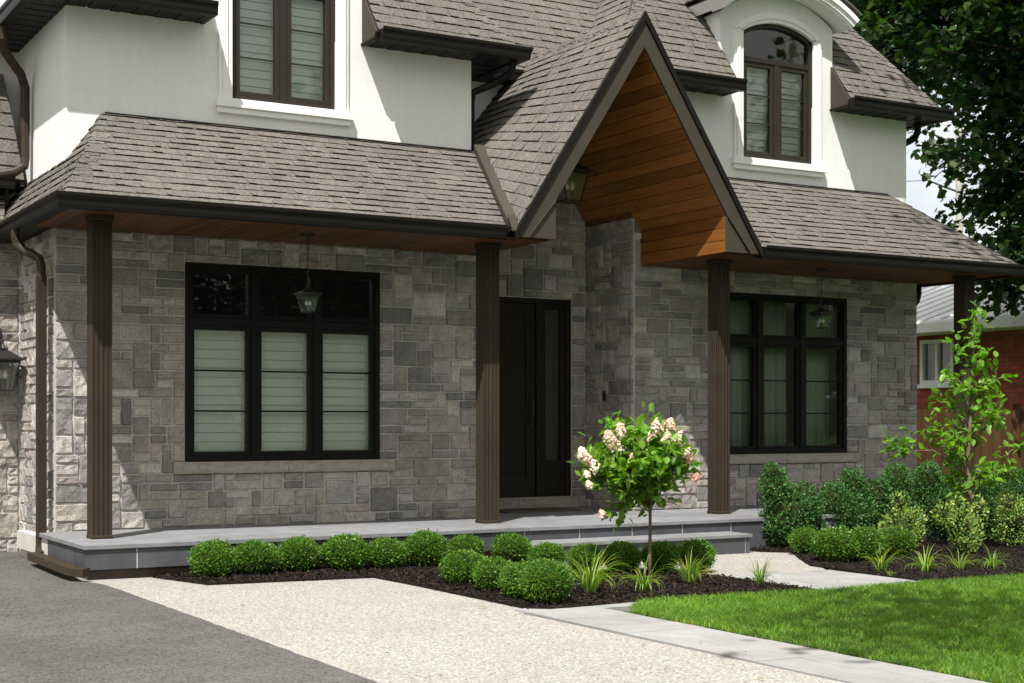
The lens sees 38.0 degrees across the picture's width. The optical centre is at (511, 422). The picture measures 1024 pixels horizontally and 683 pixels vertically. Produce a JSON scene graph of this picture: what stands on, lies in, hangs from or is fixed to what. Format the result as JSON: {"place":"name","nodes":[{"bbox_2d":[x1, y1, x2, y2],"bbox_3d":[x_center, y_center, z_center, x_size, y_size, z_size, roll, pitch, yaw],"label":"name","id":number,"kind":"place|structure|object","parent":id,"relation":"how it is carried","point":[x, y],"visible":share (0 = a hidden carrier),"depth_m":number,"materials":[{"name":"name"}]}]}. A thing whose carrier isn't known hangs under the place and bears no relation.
{"place":"outdoors","nodes":[
{"label":"outdoors","id":0,"kind":"place"},
{"bbox_2d":[0,551,377,682],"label":"asphalt driveway","id":1,"kind":"structure","parent":0,"point":[56,627],"depth_m":8.57,"materials":[{"name":"grey asphalt"}]},
{"bbox_2d":[79,569,843,617],"bbox_3d":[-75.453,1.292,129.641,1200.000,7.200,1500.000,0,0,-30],"label":"ground","id":2,"kind":"structure","parent":0,"point":[646,614],"depth_m":10.37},
{"bbox_2d":[152,563,816,608],"bbox_3d":[-0.284,1.294,11.896,4.237,0.045,3.431,0,0,-30],"label":"mulch bed","id":3,"kind":"object","parent":2,"relation":"on","point":[484,598],"visible":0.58,"depth_m":11.80,"materials":[{"name":"brown soil"}]},
{"bbox_2d":[186,537,242,576],"bbox_3d":[-2.464,1.128,12.276,0.456,0.354,0.455,0,0,-30],"label":"boxwood ball","id":4,"kind":"object","parent":3,"relation":"on","point":[210,558],"visible":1,"depth_m":12.17,"materials":[{"name":"green plant"}]},
{"bbox_2d":[232,538,283,573],"bbox_3d":[-2.170,1.145,12.565,0.470,0.322,0.482,0,0,-29],"label":"boxwood ball","id":5,"kind":"object","parent":3,"relation":"on","point":[259,556],"visible":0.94,"depth_m":12.45,"materials":[{"name":"green plant"}]},
{"bbox_2d":[277,534,323,570],"bbox_3d":[-1.836,1.137,12.820,0.427,0.345,0.418,0,0,-42],"label":"boxwood ball","id":6,"kind":"object","parent":3,"relation":"on","point":[301,553],"visible":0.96,"depth_m":12.73,"materials":[{"name":"green plant"}]},
{"bbox_2d":[319,533,372,569],"bbox_3d":[-1.446,1.136,12.947,0.475,0.355,0.487,0,0,-31],"label":"boxwood ball","id":7,"kind":"object","parent":3,"relation":"on","point":[345,551],"visible":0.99,"depth_m":12.84,"materials":[{"name":"green plant"}]},
{"bbox_2d":[366,536,410,567],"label":"boxwood ball","id":8,"kind":"object","parent":3,"relation":"on","point":[385,552],"visible":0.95,"depth_m":13.02,"materials":[{"name":"green plant"}]},
{"bbox_2d":[402,528,448,566],"bbox_3d":[-0.787,1.131,13.313,0.448,0.375,0.485,0,0,-2],"label":"boxwood ball","id":9,"kind":"object","parent":3,"relation":"on","point":[425,547],"visible":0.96,"depth_m":13.21,"materials":[{"name":"green plant"}]},
{"bbox_2d":[437,548,485,584],"bbox_3d":[-0.376,1.158,11.865,0.443,0.306,0.436,0,0,26],"label":"boxwood ball","id":10,"kind":"object","parent":3,"relation":"on","point":[456,566],"visible":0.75,"depth_m":11.75,"materials":[{"name":"green plant"}]},
{"bbox_2d":[447,533,486,555],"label":"boxwood ball","id":11,"kind":"object","parent":3,"relation":"on","point":[467,542],"visible":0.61,"depth_m":13.51,"materials":[{"name":"green plant"}]},
{"bbox_2d":[469,555,510,590],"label":"boxwood ball","id":12,"kind":"object","parent":3,"relation":"on","point":[484,572],"visible":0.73,"depth_m":11.26,"materials":[{"name":"green plant"}]},
{"bbox_2d":[491,531,532,561],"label":"boxwood ball","id":13,"kind":"object","parent":3,"relation":"on","point":[514,547],"visible":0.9,"depth_m":13.52,"materials":[{"name":"green plant"}]},
{"bbox_2d":[495,558,536,597],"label":"boxwood ball","id":14,"kind":"object","parent":3,"relation":"on","point":[507,581],"visible":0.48,"depth_m":10.82,"materials":[{"name":"green plant"}]},
{"bbox_2d":[511,557,579,603],"bbox_3d":[0.238,1.136,10.574,0.460,0.357,0.459,0,0,-32],"label":"boxwood ball","id":15,"kind":"object","parent":3,"relation":"on","point":[546,580],"visible":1,"depth_m":10.46,"materials":[{"name":"green plant"}]},
{"bbox_2d":[526,541,566,563],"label":"boxwood ball","id":16,"kind":"object","parent":3,"relation":"on","point":[552,550],"visible":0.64,"depth_m":13.02,"materials":[{"name":"green plant"}]},
{"bbox_2d":[564,542,604,571],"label":"boxwood ball","id":17,"kind":"object","parent":3,"relation":"on","point":[574,551],"visible":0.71,"depth_m":12.74,"materials":[{"name":"green plant"}]},
{"bbox_2d":[564,543,631,592],"bbox_3d":[0.583,1.093,11.218,0.716,0.396,0.665,0,0,-30],"label":"day lily","id":18,"kind":"object","parent":3,"relation":"on","point":[590,581],"visible":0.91,"depth_m":11.20,"materials":[{"name":"green plant"}]},
{"bbox_2d":[602,539,643,571],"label":"boxwood ball","id":19,"kind":"object","parent":3,"relation":"on","point":[629,555],"visible":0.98,"depth_m":12.79,"materials":[{"name":"green plant"}]},
{"bbox_2d":[567,401,703,575],"bbox_3d":[1.058,0.586,12.493,1.110,1.540,0.932,0,0,-30],"label":"hydrangea tree","id":20,"kind":"object","parent":3,"relation":"on","point":[649,464],"visible":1,"depth_m":12.38,"materials":[{"name":"green plant"}]},
{"bbox_2d":[618,555,664,591],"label":"day lily","id":21,"kind":"object","parent":3,"relation":"on","point":[642,583],"visible":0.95,"depth_m":11.44,"materials":[{"name":"green plant"}]},
{"bbox_2d":[640,539,684,571],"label":"boxwood ball","id":22,"kind":"object","parent":3,"relation":"on","point":[662,555],"visible":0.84,"depth_m":12.85,"materials":[{"name":"green plant"}]},
{"bbox_2d":[658,548,718,583],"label":"day lily","id":23,"kind":"object","parent":3,"relation":"on","point":[690,571],"visible":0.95,"depth_m":11.93,"materials":[{"name":"green plant"}]},
{"bbox_2d":[677,537,717,570],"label":"boxwood ball","id":24,"kind":"object","parent":3,"relation":"on","point":[700,548],"visible":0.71,"depth_m":12.95,"materials":[{"name":"green plant"}]},
{"bbox_2d":[743,556,782,583],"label":"day lily","id":25,"kind":"object","parent":3,"relation":"on","point":[759,577],"visible":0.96,"depth_m":11.89,"materials":[{"name":"green plant"}]},
{"bbox_2d":[0,0,1023,580],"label":"stone house","id":26,"kind":"structure","parent":2,"relation":"on","point":[482,336],"depth_m":15.19,"materials":[{"name":"stone"}]},
{"bbox_2d":[0,328,24,390],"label":"wall lantern","id":27,"kind":"object","parent":26,"relation":"attached to","point":[7,356],"depth_m":14.40,"materials":[{"name":"metal"}]},
{"bbox_2d":[185,262,379,461],"bbox_3d":[-2.267,-0.572,14.730,2.038,1.903,0.167,0,0,-30],"label":"window","id":28,"kind":"structure","parent":26,"relation":"in","point":[266,414],"depth_m":14.75,"materials":[{"name":"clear glass"}]},
{"bbox_2d":[233,0,334,109],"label":"window","id":29,"kind":"structure","parent":26,"relation":"in","point":[280,60],"depth_m":14.77,"materials":[{"name":"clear glass"}]},
{"bbox_2d":[294,233,321,312],"bbox_3d":[-1.918,-1.400,13.971,0.200,0.741,0.200,0,0,-30],"label":"hanging lantern","id":30,"kind":"object","parent":26,"relation":"hanging from","point":[307,292],"visible":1,"depth_m":13.95,"materials":[{"name":"metal"}]},
{"bbox_2d":[499,297,570,497],"bbox_3d":[0.069,-0.285,17.217,1.398,2.310,0.170,0,0,-30],"label":"door","id":31,"kind":"structure","parent":26,"relation":"in","point":[529,464],"depth_m":17.30,"materials":[{"name":"brown wood"}]},
{"bbox_2d":[499,507,579,512],"bbox_3d":[0.231,0.992,16.750,0.950,0.015,0.520,0,0,-30],"label":"door mat","id":32,"kind":"object","parent":26,"relation":"on","point":[529,510],"depth_m":16.69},
{"bbox_2d":[556,163,593,203],"bbox_3d":[0.613,-3.047,16.162,0.397,1.313,0.397,0,0,-30],"label":"hanging lantern","id":33,"kind":"object","parent":26,"relation":"hanging from","point":[579,170],"visible":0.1,"depth_m":16.12,"materials":[{"name":"metal"}]},
{"bbox_2d":[744,24,810,163],"bbox_3d":[3.149,-3.954,17.958,1.088,1.647,0.152,0,0,-30],"label":"window","id":34,"kind":"structure","parent":26,"relation":"in","point":[775,74],"depth_m":17.96,"materials":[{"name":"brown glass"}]},
{"bbox_2d":[730,292,846,453],"bbox_3d":[3.146,-0.500,17.983,2.088,2.100,0.343,0,0,-30],"label":"window","id":35,"kind":"structure","parent":26,"relation":"in","point":[759,342],"depth_m":18.00,"materials":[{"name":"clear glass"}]},
{"bbox_2d":[809,268,833,328],"bbox_3d":[3.577,-1.425,17.193,0.205,0.689,0.205,0,0,-30],"label":"hanging lantern","id":36,"kind":"object","parent":26,"relation":"hanging from","point":[821,312],"visible":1,"depth_m":17.16,"materials":[{"name":"metal"}]},
{"bbox_2d":[515,602,988,682],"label":"paver border","id":37,"kind":"object","parent":2,"relation":"on","point":[614,618],"visible":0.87,"depth_m":8.49,"materials":[{"name":"concrete"}]},
{"bbox_2d":[818,465,881,530],"bbox_3d":[3.696,0.923,16.289,0.834,0.918,0.601,0,0,-30],"label":"upright shrub","id":38,"kind":"object","parent":2,"relation":"on","point":[847,504],"visible":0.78,"depth_m":16.15,"materials":[{"name":"green plant"}]},
{"bbox_2d":[864,461,925,536],"bbox_3d":[4.268,0.909,16.589,0.885,0.954,0.646,0,0,-30],"label":"upright shrub","id":39,"kind":"object","parent":2,"relation":"on","point":[894,479],"visible":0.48,"depth_m":16.45,"materials":[{"name":"green plant"}]},
{"bbox_2d":[848,0,1023,323],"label":"maple tree","id":40,"kind":"object","parent":2,"relation":"on","point":[935,43],"visible":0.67,"depth_m":22.95,"materials":[{"name":"green plant"}]},
{"bbox_2d":[911,459,962,539],"bbox_3d":[4.822,0.897,16.931,0.883,0.986,0.673,0,0,-30],"label":"upright shrub","id":41,"kind":"object","parent":2,"relation":"on","point":[930,488],"visible":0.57,"depth_m":16.77,"materials":[{"name":"green plant"}]},
{"bbox_2d":[928,127,962,233],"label":"utility pole","id":42,"kind":"object","parent":2,"relation":"on","point":[959,184],"visible":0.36,"depth_m":62.02,"materials":[{"name":"grey wood"}]},
{"bbox_2d":[917,284,1023,409],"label":"brick bungalow","id":43,"kind":"object","parent":2,"relation":"on","point":[1004,336],"visible":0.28,"depth_m":25.90,"materials":[{"name":"red brick"}]},
{"bbox_2d":[917,338,953,388],"bbox_3d":[7.692,-1.045,26.692,0.290,0.870,0.960,0,0,-30],"label":"window","id":44,"kind":"structure","parent":43,"relation":"in","point":[941,355],"depth_m":26.74,"materials":[{"name":"white glass"}]},
{"bbox_2d":[917,402,1023,475],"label":"wooden fence","id":45,"kind":"object","parent":2,"relation":"on","point":[1014,422],"visible":0.16,"depth_m":23.45,"materials":[{"name":"brown wood"}]},
{"bbox_2d":[85,551,843,682],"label":"pebble paving","id":46,"kind":"structure","parent":0,"point":[423,635],"depth_m":9.01,"materials":[{"name":"beige gravel"}]},
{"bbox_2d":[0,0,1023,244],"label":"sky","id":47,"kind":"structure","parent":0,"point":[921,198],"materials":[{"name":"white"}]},
{"bbox_2d":[722,570,913,589],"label":"paver walk","id":48,"kind":"structure","parent":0,"point":[826,579],"depth_m":12.41,"materials":[{"name":"concrete"}]},
{"bbox_2d":[628,572,1023,682],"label":"lawn","id":49,"kind":"structure","parent":0,"point":[883,660],"depth_m":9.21,"materials":[{"name":"green plant"}]},
{"bbox_2d":[750,535,1023,580],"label":"mulch bed","id":50,"kind":"object","parent":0,"point":[864,571],"visible":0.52,"depth_m":13.83,"materials":[{"name":"brown soil"}]},
{"bbox_2d":[757,460,830,546],"bbox_3d":[2.930,0.886,15.729,0.863,0.980,0.680,0,0,-44],"label":"upright shrub","id":51,"kind":"object","parent":50,"relation":"on","point":[792,509],"visible":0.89,"depth_m":15.53,"materials":[{"name":"green plant"}]},
{"bbox_2d":[786,526,819,553],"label":"boxwood ball","id":52,"kind":"object","parent":50,"relation":"on","point":[799,540],"visible":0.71,"depth_m":14.80,"materials":[{"name":"green plant"}]},
{"bbox_2d":[808,525,862,561],"bbox_3d":[3.053,1.156,13.989,0.507,0.370,0.538,0,0,-36],"label":"boxwood ball","id":53,"kind":"object","parent":50,"relation":"on","point":[835,544],"visible":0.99,"depth_m":13.88,"materials":[{"name":"green plant"}]},
{"bbox_2d":[851,524,887,560],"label":"boxwood ball","id":54,"kind":"object","parent":50,"relation":"on","point":[869,537],"visible":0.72,"depth_m":13.99,"materials":[{"name":"green plant"}]},
{"bbox_2d":[859,541,904,570],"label":"day lily","id":55,"kind":"object","parent":50,"relation":"on","point":[879,561],"visible":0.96,"depth_m":13.04,"materials":[{"name":"green plant"}]},
{"bbox_2d":[881,524,917,555],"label":"boxwood ball","id":56,"kind":"object","parent":50,"relation":"on","point":[901,539],"visible":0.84,"depth_m":14.60,"materials":[{"name":"green plant"}]},
{"bbox_2d":[874,490,928,547],"bbox_3d":[4.011,1.033,15.305,0.550,0.684,0.544,0,0,4],"label":"variegated shrub","id":57,"kind":"object","parent":50,"relation":"on","point":[910,518],"visible":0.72,"depth_m":15.29,"materials":[{"name":"green plant"}]},
{"bbox_2d":[899,545,950,571],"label":"day lily","id":58,"kind":"object","parent":50,"relation":"on","point":[925,565],"visible":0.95,"depth_m":13.10,"materials":[{"name":"green plant"}]},
{"bbox_2d":[879,301,1023,533],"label":"young tree","id":59,"kind":"object","parent":50,"relation":"on","point":[970,390],"visible":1,"depth_m":15.61,"materials":[{"name":"green plant"}]},
{"bbox_2d":[929,492,989,554],"bbox_3d":[4.499,1.035,14.881,0.733,0.690,0.439,0,0,-30],"label":"variegated shrub","id":60,"kind":"object","parent":50,"relation":"on","point":[964,529],"visible":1,"depth_m":14.85,"materials":[{"name":"green plant"}]},
{"bbox_2d":[945,550,978,569],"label":"day lily","id":61,"kind":"object","parent":50,"relation":"on","point":[964,562],"visible":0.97,"depth_m":13.22,"materials":[{"name":"green plant"}]},
{"bbox_2d":[950,466,1009,538],"bbox_3d":[5.335,0.938,17.060,0.962,0.911,0.714,0,0,-30],"label":"upright shrub","id":62,"kind":"object","parent":50,"relation":"on","point":[986,492],"visible":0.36,"depth_m":16.86,"materials":[{"name":"green plant"}]},
{"bbox_2d":[969,544,1010,568],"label":"day lily","id":63,"kind":"object","parent":50,"relation":"on","point":[992,563],"visible":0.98,"depth_m":13.31,"materials":[{"name":"green plant"}]},
{"bbox_2d":[987,467,1023,537],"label":"upright shrub","id":64,"kind":"object","parent":50,"relation":"on","point":[1014,485],"visible":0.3,"depth_m":17.07,"materials":[{"name":"green plant"}]},
{"bbox_2d":[989,490,1023,547],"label":"variegated shrub","id":65,"kind":"object","parent":50,"relation":"on","point":[1014,519],"visible":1,"depth_m":15.67,"materials":[{"name":"green plant"}]}
]}

